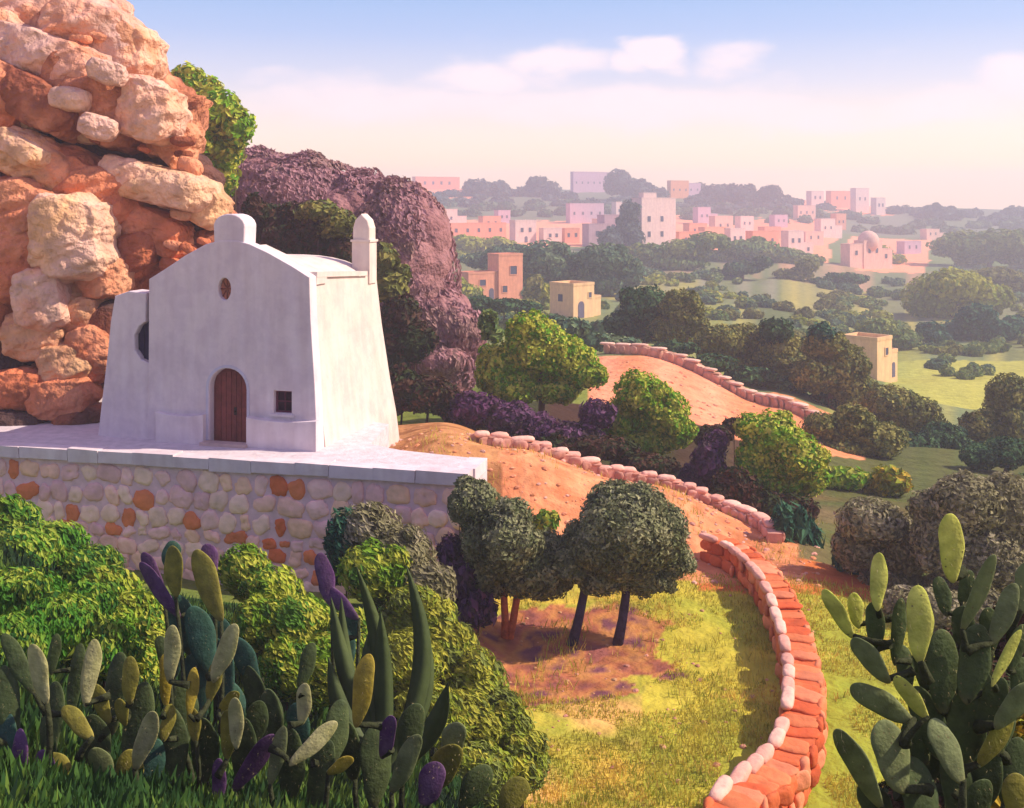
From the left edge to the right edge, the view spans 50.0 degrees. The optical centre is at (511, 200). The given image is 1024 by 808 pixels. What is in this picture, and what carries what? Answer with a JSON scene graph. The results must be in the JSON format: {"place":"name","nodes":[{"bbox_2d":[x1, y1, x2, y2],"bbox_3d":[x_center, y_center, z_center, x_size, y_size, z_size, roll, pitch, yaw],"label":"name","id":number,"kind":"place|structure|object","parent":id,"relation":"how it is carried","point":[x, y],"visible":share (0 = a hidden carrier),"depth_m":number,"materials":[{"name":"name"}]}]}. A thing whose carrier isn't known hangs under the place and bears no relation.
{"place":"outdoors","nodes":[
{"label":"outdoors","id":0,"kind":"place"},
{"bbox_2d":[0,0,237,425],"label":"cliff","id":1,"kind":"structure","parent":0,"point":[112,181],"depth_m":48.78,"materials":[{"name":"beige stone"}]},
{"bbox_2d":[230,150,483,392],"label":"hill","id":2,"kind":"structure","parent":0,"point":[432,260],"depth_m":76.15,"materials":[{"name":"purple plant"}]},
{"bbox_2d":[229,144,486,392],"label":"heather","id":3,"kind":"object","parent":2,"relation":"on","point":[379,184],"visible":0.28,"depth_m":77.88,"materials":[{"name":"purple plant"}]},
{"bbox_2d":[10,189,1023,807],"bbox_3d":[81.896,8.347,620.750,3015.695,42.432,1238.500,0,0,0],"label":"ground","id":4,"kind":"structure","parent":0,"point":[926,467],"depth_m":38.67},
{"bbox_2d":[0,633,93,773],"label":"prickly pear","id":5,"kind":"object","parent":4,"relation":"on","point":[33,672],"visible":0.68,"depth_m":11.55,"materials":[{"name":"green plant"}]},
{"bbox_2d":[0,493,125,583],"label":"shrub","id":6,"kind":"object","parent":4,"relation":"on","point":[69,551],"visible":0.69,"depth_m":23.85,"materials":[{"name":"green plant"}]},
{"bbox_2d":[0,566,146,688],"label":"shrub","id":7,"kind":"object","parent":4,"relation":"on","point":[38,608],"visible":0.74,"depth_m":16.85,"materials":[{"name":"green plant"}]},
{"bbox_2d":[80,635,173,780],"bbox_3d":[-4.146,5.650,11.760,1.038,2.090,1.047,0,0,0],"label":"prickly pear","id":8,"kind":"object","parent":4,"relation":"on","point":[125,699],"visible":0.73,"depth_m":11.61,"materials":[{"name":"green plant"}]},
{"bbox_2d":[80,564,185,682],"bbox_3d":[-7.238,8.106,20.548,1.818,1.645,4.541,0,0,-31],"label":"shrub","id":9,"kind":"object","parent":4,"relation":"on","point":[141,610],"visible":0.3,"depth_m":20.72,"materials":[{"name":"green plant"}]},
{"bbox_2d":[139,541,283,737],"bbox_3d":[-4.706,7.033,17.080,2.213,3.530,0.771,0,0,0],"label":"prickly pear","id":10,"kind":"object","parent":4,"relation":"on","point":[200,631],"visible":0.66,"depth_m":16.94,"materials":[{"name":"green plant"}]},
{"bbox_2d":[159,624,268,794],"bbox_3d":[-3.314,5.731,11.948,1.186,2.451,0.837,0,0,11],"label":"prickly pear","id":11,"kind":"object","parent":4,"relation":"on","point":[183,723],"visible":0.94,"depth_m":11.79,"materials":[{"name":"green plant"}]},
{"bbox_2d":[170,60,257,210],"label":"green bush","id":12,"kind":"object","parent":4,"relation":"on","point":[229,133],"visible":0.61,"depth_m":70.98,"materials":[{"name":"green plant"}]},
{"bbox_2d":[0,441,486,593],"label":"retaining wall","id":13,"kind":"structure","parent":4,"relation":"on","point":[131,505],"depth_m":40.52,"materials":[{"name":"stone"}]},
{"bbox_2d":[0,397,486,480],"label":"terrace","id":14,"kind":"structure","parent":4,"relation":"on","point":[369,443],"depth_m":42.60,"materials":[{"name":"concrete"}]},
{"bbox_2d":[98,214,399,451],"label":"chapel","id":15,"kind":"structure","parent":14,"relation":"on","point":[234,334],"depth_m":43.13,"materials":[{"name":"paint"}]},
{"bbox_2d":[214,368,246,441],"bbox_3d":[-10.950,8.098,43.066,1.670,3.104,0.207,0,0,15],"label":"door","id":16,"kind":"structure","parent":15,"relation":"in","point":[230,391],"depth_m":43.09,"materials":[{"name":"brown wood"}]},
{"bbox_2d":[0,538,529,807],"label":"undergrowth","id":17,"kind":"object","parent":4,"relation":"on","point":[32,783],"visible":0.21,"depth_m":11.72,"materials":[{"name":"green plant"}]},
{"bbox_2d":[240,192,303,242],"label":"shrub","id":18,"kind":"object","parent":4,"relation":"on","point":[259,211],"visible":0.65,"depth_m":69.57,"materials":[{"name":"green plant"}]},
{"bbox_2d":[217,542,367,711],"bbox_3d":[-4.460,8.939,22.225,2.616,2.950,5.696,0,0,-27],"label":"shrub","id":19,"kind":"object","parent":4,"relation":"on","point":[281,622],"visible":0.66,"depth_m":21.61,"materials":[{"name":"green plant"}]},
{"bbox_2d":[231,643,353,807],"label":"prickly pear","id":20,"kind":"object","parent":4,"relation":"on","point":[291,748],"visible":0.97,"depth_m":12.01,"materials":[{"name":"green plant"}]},
{"bbox_2d":[257,219,352,255],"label":"shrub","id":21,"kind":"object","parent":4,"relation":"on","point":[298,236],"visible":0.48,"depth_m":68.31,"materials":[{"name":"green plant"}]},
{"bbox_2d":[293,198,356,262],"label":"shrub","id":22,"kind":"object","parent":4,"relation":"on","point":[337,224],"visible":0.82,"depth_m":67.46,"materials":[{"name":"green plant"}]},
{"bbox_2d":[314,553,360,668],"bbox_3d":[-2.995,8.122,19.543,0.799,3.711,0.698,0,0,38],"label":"prickly pear","id":23,"kind":"object","parent":4,"relation":"on","point":[325,575],"visible":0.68,"depth_m":19.45,"materials":[{"name":"purple plant"}]},
{"bbox_2d":[327,565,449,772],"bbox_3d":[-1.809,6.811,16.001,1.848,3.056,0.995,0,0,0],"label":"agave","id":24,"kind":"object","parent":4,"relation":"on","point":[377,648],"visible":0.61,"depth_m":16.21,"materials":[{"name":"green plant"}]},
{"bbox_2d":[322,500,457,612],"bbox_3d":[-2.977,9.717,26.486,3.400,4.794,2.667,0,0,0],"label":"shrub","id":25,"kind":"object","parent":4,"relation":"on","point":[378,546],"visible":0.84,"depth_m":25.99,"materials":[{"name":"green plant"}]},
{"bbox_2d":[377,242,412,303],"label":"shrub","id":26,"kind":"object","parent":4,"relation":"on","point":[394,275],"visible":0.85,"depth_m":67.02,"materials":[{"name":"green plant"}]},
{"bbox_2d":[380,291,439,413],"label":"shrub","id":27,"kind":"object","parent":4,"relation":"on","point":[408,338],"visible":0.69,"depth_m":65.53,"materials":[{"name":"green plant"}]},
{"bbox_2d":[389,362,460,424],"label":"dark bush","id":28,"kind":"object","parent":4,"relation":"on","point":[414,391],"visible":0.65,"depth_m":58.77,"materials":[{"name":"green plant"}]},
{"bbox_2d":[340,654,529,807],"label":"prickly pear","id":29,"kind":"object","parent":4,"relation":"on","point":[372,751],"visible":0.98,"depth_m":12.71,"materials":[{"name":"green plant"}]},
{"bbox_2d":[412,176,459,189],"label":"house","id":30,"kind":"structure","parent":4,"relation":"on","point":[437,183],"depth_m":911.69,"materials":[{"name":"paint"}]},
{"bbox_2d":[378,582,552,807],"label":"shrub","id":31,"kind":"object","parent":4,"relation":"on","point":[489,711],"visible":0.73,"depth_m":23.38,"materials":[{"name":"green plant"}]},
{"bbox_2d":[435,531,499,635],"bbox_3d":[-1.563,11.953,34.075,1.407,2.732,3.128,0,0,-34],"label":"shrub","id":32,"kind":"object","parent":4,"relation":"on","point":[476,608],"visible":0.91,"depth_m":33.48,"materials":[{"name":"purple plant"}]},
{"bbox_2d":[450,222,505,238],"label":"house","id":33,"kind":"structure","parent":4,"relation":"on","point":[487,229],"depth_m":483.54,"materials":[{"name":"paint"}]},
{"bbox_2d":[451,228,516,252],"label":"grove","id":34,"kind":"object","parent":4,"relation":"on","point":[470,244],"visible":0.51,"depth_m":392.76,"materials":[{"name":"green plant"}]},
{"bbox_2d":[460,178,514,196],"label":"tree","id":35,"kind":"object","parent":4,"relation":"on","point":[470,187],"visible":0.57,"depth_m":794.99,"materials":[{"name":"green plant"}]},
{"bbox_2d":[477,308,503,343],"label":"leafy bush","id":36,"kind":"object","parent":4,"relation":"on","point":[487,322],"visible":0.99,"depth_m":69.73,"materials":[{"name":"green plant"}]},
{"bbox_2d":[459,252,522,298],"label":"house","id":37,"kind":"structure","parent":4,"relation":"on","point":[501,277],"depth_m":236.33,"materials":[{"name":"paint"}]},
{"bbox_2d":[457,244,527,269],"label":"tree","id":38,"kind":"object","parent":4,"relation":"on","point":[476,260],"visible":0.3,"depth_m":285.78,"materials":[{"name":"green plant"}]},
{"bbox_2d":[446,390,560,436],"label":"dark bush","id":39,"kind":"object","parent":4,"relation":"on","point":[472,409],"visible":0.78,"depth_m":57.29,"materials":[{"name":"purple plant"}]},
{"bbox_2d":[449,478,573,639],"bbox_3d":[-0.013,11.207,33.731,3.743,5.234,2.559,0,0,12],"label":"olive tree","id":40,"kind":"object","parent":4,"relation":"on","point":[507,548],"visible":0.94,"depth_m":33.34,"materials":[{"name":"green plant"}]},
{"bbox_2d":[509,220,536,242],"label":"house","id":41,"kind":"structure","parent":4,"relation":"on","point":[522,231],"depth_m":454.48,"materials":[{"name":"paint"}]},
{"bbox_2d":[467,294,607,332],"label":"hedge","id":42,"kind":"object","parent":4,"relation":"on","point":[503,305],"visible":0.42,"depth_m":148.58,"materials":[{"name":"green plant"}]},
{"bbox_2d":[514,175,562,196],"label":"tree","id":43,"kind":"object","parent":4,"relation":"on","point":[549,187],"visible":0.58,"depth_m":796.19,"materials":[{"name":"green plant"}]},
{"bbox_2d":[474,308,610,410],"bbox_3d":[1.687,9.683,62.229,7.800,7.294,4.033,0,0,0],"label":"leafy tree","id":44,"kind":"object","parent":4,"relation":"on","point":[566,372],"visible":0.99,"depth_m":61.16,"materials":[{"name":"green plant"}]},
{"bbox_2d":[515,238,576,286],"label":"tree","id":45,"kind":"object","parent":4,"relation":"on","point":[549,262],"visible":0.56,"depth_m":248.16,"materials":[{"name":"green plant"}]},
{"bbox_2d":[529,397,617,441],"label":"dark bush","id":46,"kind":"object","parent":4,"relation":"on","point":[595,414],"visible":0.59,"depth_m":54.83,"materials":[{"name":"purple plant"}]},
{"bbox_2d":[549,280,600,317],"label":"house","id":47,"kind":"structure","parent":4,"relation":"on","point":[575,298],"depth_m":186.09,"materials":[{"name":"paint"}]},
{"bbox_2d":[566,203,603,223],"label":"house","id":48,"kind":"structure","parent":4,"relation":"on","point":[581,212],"depth_m":624.77,"materials":[{"name":"paint"}]},
{"bbox_2d":[570,171,609,192],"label":"house","id":49,"kind":"structure","parent":4,"relation":"on","point":[580,182],"depth_m":847.31,"materials":[{"name":"paint"}]},
{"bbox_2d":[547,316,640,351],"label":"leafy bush","id":50,"kind":"object","parent":4,"relation":"on","point":[588,334],"visible":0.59,"depth_m":102.84,"materials":[{"name":"green plant"}]},
{"bbox_2d":[582,214,619,246],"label":"house","id":51,"kind":"structure","parent":4,"relation":"on","point":[590,231],"depth_m":447.84,"materials":[{"name":"paint"}]},
{"bbox_2d":[391,429,820,587],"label":"gravel","id":52,"kind":"structure","parent":4,"relation":"on","point":[545,468],"depth_m":43.90,"materials":[{"name":"stone"}]},
{"bbox_2d":[568,241,648,295],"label":"tree","id":53,"kind":"object","parent":4,"relation":"on","point":[611,270],"visible":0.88,"depth_m":247.98,"materials":[{"name":"green plant"}]},
{"bbox_2d":[536,431,681,474],"bbox_3d":[4.535,12.289,52.714,7.086,2.450,2.809,0,0,-9],"label":"dark bush","id":54,"kind":"object","parent":4,"relation":"on","point":[619,450],"visible":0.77,"depth_m":52.23,"materials":[{"name":"green plant"}]},
{"bbox_2d":[386,427,854,807],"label":"dry grass","id":55,"kind":"structure","parent":4,"relation":"on","point":[665,740],"depth_m":29.87,"materials":[{"name":"yellow plant"}]},
{"bbox_2d":[596,198,645,247],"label":"tree","id":56,"kind":"object","parent":4,"relation":"on","point":[625,231],"visible":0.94,"depth_m":422.39,"materials":[{"name":"green plant"}]},
{"bbox_2d":[551,478,697,646],"bbox_3d":[3.393,11.203,33.665,4.259,5.362,3.151,0,0,23],"label":"olive tree","id":57,"kind":"object","parent":4,"relation":"on","point":[626,539],"visible":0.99,"depth_m":33.06,"materials":[{"name":"green plant"}]},
{"bbox_2d":[470,430,785,543],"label":"field wall","id":58,"kind":"structure","parent":4,"relation":"on","point":[761,523],"depth_m":47.30,"materials":[{"name":"stone"}]},
{"bbox_2d":[602,284,665,343],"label":"tree","id":59,"kind":"object","parent":4,"relation":"on","point":[636,315],"visible":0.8,"depth_m":116.82,"materials":[{"name":"green plant"}]},
{"bbox_2d":[603,168,669,197],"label":"tree","id":60,"kind":"object","parent":4,"relation":"on","point":[621,182],"visible":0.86,"depth_m":771.04,"materials":[{"name":"green plant"}]},
{"bbox_2d":[602,368,698,455],"bbox_3d":[7.101,11.614,56.840,5.180,5.997,3.366,0,0,0],"label":"leafy tree","id":61,"kind":"object","parent":4,"relation":"on","point":[652,416],"visible":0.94,"depth_m":56.00,"materials":[{"name":"green plant"}]},
{"bbox_2d":[485,594,819,807],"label":"loose stones","id":62,"kind":"object","parent":4,"relation":"on","point":[637,690],"visible":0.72,"depth_m":30.20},
{"bbox_2d":[631,192,675,244],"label":"house","id":63,"kind":"structure","parent":4,"relation":"on","point":[657,219],"depth_m":434.39,"materials":[{"name":"paint"}]},
{"bbox_2d":[626,231,730,270],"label":"grove","id":64,"kind":"object","parent":4,"relation":"on","point":[691,251],"visible":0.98,"depth_m":349.77,"materials":[{"name":"green plant"}]},
{"bbox_2d":[647,287,709,342],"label":"tree","id":65,"kind":"object","parent":4,"relation":"on","point":[683,319],"visible":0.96,"depth_m":113.23,"materials":[{"name":"green plant"}]},
{"bbox_2d":[676,427,728,493],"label":"dark bush","id":66,"kind":"object","parent":4,"relation":"on","point":[704,465],"visible":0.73,"depth_m":52.17,"materials":[{"name":"purple plant"}]},
{"bbox_2d":[495,571,915,807],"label":"grass","id":67,"kind":"structure","parent":4,"relation":"on","point":[709,748],"depth_m":28.34,"materials":[{"name":"green plant"}]},
{"bbox_2d":[600,342,821,417],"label":"field wall","id":68,"kind":"structure","parent":4,"relation":"on","point":[802,410],"depth_m":93.56,"materials":[{"name":"stone"}]},
{"bbox_2d":[692,417,739,465],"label":"dark bush","id":69,"kind":"object","parent":4,"relation":"on","point":[726,426],"visible":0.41,"depth_m":59.36,"materials":[{"name":"purple plant"}]},
{"bbox_2d":[683,183,759,204],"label":"tree","id":70,"kind":"object","parent":4,"relation":"on","point":[731,193],"visible":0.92,"depth_m":766.28,"materials":[{"name":"green plant"}]},
{"bbox_2d":[690,322,763,369],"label":"tree","id":71,"kind":"object","parent":4,"relation":"on","point":[739,342],"visible":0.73,"depth_m":106.12,"materials":[{"name":"green plant"}]},
{"bbox_2d":[431,187,1023,379],"bbox_3d":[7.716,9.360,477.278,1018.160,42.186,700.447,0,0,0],"label":"distant woods","id":72,"kind":"object","parent":4,"relation":"on","point":[840,300],"visible":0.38,"depth_m":316.66,"materials":[{"name":"green plant"}]},
{"bbox_2d":[713,255,773,279],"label":"bush","id":73,"kind":"object","parent":4,"relation":"on","point":[732,270],"visible":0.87,"depth_m":322.44,"materials":[{"name":"green plant"}]},
{"bbox_2d":[650,338,848,410],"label":"hedge","id":74,"kind":"object","parent":4,"relation":"on","point":[771,378],"visible":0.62,"depth_m":99.95,"materials":[{"name":"green plant"}]},
{"bbox_2d":[698,533,827,807],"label":"field wall","id":75,"kind":"structure","parent":4,"relation":"on","point":[783,766],"depth_m":27.51,"materials":[{"name":"stone"}]},
{"bbox_2d":[703,236,826,265],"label":"grove","id":76,"kind":"object","parent":4,"relation":"on","point":[748,250],"visible":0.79,"depth_m":393.53,"materials":[{"name":"green plant"}]},
{"bbox_2d":[709,465,821,519],"bbox_3d":[11.560,13.614,50.260,5.203,3.238,2.455,0,0,0],"label":"dark bush","id":77,"kind":"object","parent":4,"relation":"on","point":[738,484],"visible":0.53,"depth_m":49.67,"materials":[{"name":"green plant"}]},
{"bbox_2d":[751,184,804,207],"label":"tree","id":78,"kind":"object","parent":4,"relation":"on","point":[771,193],"visible":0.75,"depth_m":766.63,"materials":[{"name":"green plant"}]},
{"bbox_2d":[749,316,808,377],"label":"tree","id":79,"kind":"object","parent":4,"relation":"on","point":[779,352],"visible":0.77,"depth_m":105.16,"materials":[{"name":"green plant"}]},
{"bbox_2d":[732,408,831,498],"bbox_3d":[12.884,12.585,52.136,4.448,5.312,3.474,0,0,35],"label":"leafy tree","id":80,"kind":"object","parent":4,"relation":"on","point":[779,452],"visible":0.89,"depth_m":51.39,"materials":[{"name":"green plant"}]},
{"bbox_2d":[771,258,819,280],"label":"bush","id":81,"kind":"object","parent":4,"relation":"on","point":[803,269],"visible":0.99,"depth_m":331.32,"materials":[{"name":"green plant"}]},
{"bbox_2d":[769,499,825,548],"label":"slender bush","id":82,"kind":"object","parent":4,"relation":"on","point":[799,525],"visible":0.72,"depth_m":43.51,"materials":[{"name":"green plant"}]},
{"bbox_2d":[781,230,813,253],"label":"house","id":83,"kind":"structure","parent":4,"relation":"on","point":[792,238],"depth_m":438.71,"materials":[{"name":"paint"}]},
{"bbox_2d":[788,320,878,409],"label":"tree","id":84,"kind":"object","parent":4,"relation":"on","point":[837,366],"visible":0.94,"depth_m":98.97,"materials":[{"name":"green plant"}]},
{"bbox_2d":[806,272,869,284],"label":"bush","id":85,"kind":"object","parent":4,"relation":"on","point":[852,278],"visible":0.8,"depth_m":331.20,"materials":[{"name":"green plant"}]},
{"bbox_2d":[825,465,871,491],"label":"leafy bush","id":86,"kind":"object","parent":4,"relation":"on","point":[848,478],"visible":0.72,"depth_m":61.36,"materials":[{"name":"green plant"}]},
{"bbox_2d":[798,402,911,458],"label":"tree","id":87,"kind":"object","parent":4,"relation":"on","point":[857,429],"visible":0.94,"depth_m":76.20,"materials":[{"name":"green plant"}]},
{"bbox_2d":[850,188,868,212],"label":"house","id":88,"kind":"structure","parent":4,"relation":"on","point":[859,199],"depth_m":793.30,"materials":[{"name":"paint"}]},
{"bbox_2d":[840,231,892,268],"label":"house","id":89,"kind":"structure","parent":4,"relation":"on","point":[865,250],"depth_m":429.16,"materials":[{"name":"paint"}]},
{"bbox_2d":[845,332,897,382],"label":"house","id":90,"kind":"structure","parent":4,"relation":"on","point":[881,352],"depth_m":151.50,"materials":[{"name":"paint"}]},
{"bbox_2d":[830,495,932,588],"bbox_3d":[13.663,12.762,40.009,4.148,4.120,2.740,0,0,-23],"label":"olive tree","id":91,"kind":"object","parent":4,"relation":"on","point":[865,533],"visible":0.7,"depth_m":39.31,"materials":[{"name":"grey plant"}]},
{"bbox_2d":[848,317,923,349],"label":"bush","id":92,"kind":"object","parent":4,"relation":"on","point":[904,338],"visible":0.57,"depth_m":204.19,"materials":[{"name":"green plant"}]},
{"bbox_2d":[861,464,913,495],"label":"round bush","id":93,"kind":"object","parent":4,"relation":"on","point":[891,480],"visible":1,"depth_m":61.09,"materials":[{"name":"green plant"}]},
{"bbox_2d":[843,383,948,433],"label":"tree","id":94,"kind":"object","parent":4,"relation":"on","point":[907,410],"visible":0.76,"depth_m":94.06,"materials":[{"name":"green plant"}]},
{"bbox_2d":[821,513,1023,807],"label":"prickly pear","id":95,"kind":"object","parent":4,"relation":"on","point":[963,703],"visible":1,"depth_m":8.27,"materials":[{"name":"green plant"}]},
{"bbox_2d":[915,320,953,343],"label":"tree","id":96,"kind":"object","parent":4,"relation":"on","point":[930,331],"visible":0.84,"depth_m":214.19,"materials":[{"name":"green plant"}]},
{"bbox_2d":[881,584,1000,631],"bbox_3d":[14.898,13.384,35.244,5.771,2.277,2.935,0,0,0],"label":"shrub","id":97,"kind":"object","parent":4,"relation":"on","point":[892,596],"visible":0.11,"depth_m":34.65,"materials":[{"name":"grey plant"}]},
{"bbox_2d":[902,421,979,449],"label":"tree","id":98,"kind":"object","parent":4,"relation":"on","point":[948,435],"visible":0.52,"depth_m":87.16,"materials":[{"name":"green plant"}]},
{"bbox_2d":[921,202,965,220],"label":"tree","id":99,"kind":"object","parent":4,"relation":"on","point":[935,209],"visible":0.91,"depth_m":755.20,"materials":[{"name":"green plant"}]},
{"bbox_2d":[878,601,1023,807],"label":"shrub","id":100,"kind":"object","parent":4,"relation":"on","point":[883,785],"visible":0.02,"depth_m":12.17,"materials":[{"name":"green plant"}]},
{"bbox_2d":[899,266,1016,317],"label":"bush","id":101,"kind":"object","parent":4,"relation":"on","point":[944,292],"visible":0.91,"depth_m":268.21,"materials":[{"name":"green plant"}]},
{"bbox_2d":[905,468,1023,593],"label":"olive tree","id":102,"kind":"object","parent":4,"relation":"on","point":[987,512],"visible":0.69,"depth_m":37.81,"materials":[{"name":"green plant"}]},
{"bbox_2d":[925,228,1023,267],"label":"grove","id":103,"kind":"object","parent":4,"relation":"on","point":[986,248],"visible":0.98,"depth_m":452.47,"materials":[{"name":"green plant"}]},
{"bbox_2d":[939,302,1020,341],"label":"tree","id":104,"kind":"object","parent":4,"relation":"on","point":[974,321],"visible":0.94,"depth_m":221.65,"materials":[{"name":"green plant"}]},
{"bbox_2d":[956,372,1023,442],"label":"tree","id":105,"kind":"object","parent":4,"relation":"on","point":[1001,414],"visible":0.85,"depth_m":91.03,"materials":[{"name":"green plant"}]},
{"bbox_2d":[958,436,1023,474],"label":"tree","id":106,"kind":"object","parent":4,"relation":"on","point":[1006,453],"visible":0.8,"depth_m":73.38,"materials":[{"name":"green plant"}]},
{"bbox_2d":[977,266,1023,292],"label":"bush","id":107,"kind":"object","parent":4,"relation":"on","point":[1011,278],"visible":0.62,"depth_m":330.72,"materials":[{"name":"green plant"}]},
{"bbox_2d":[126,0,1023,209],"label":"sky","id":108,"kind":"structure","parent":0,"point":[915,103],"materials":[{"name":"blue"}]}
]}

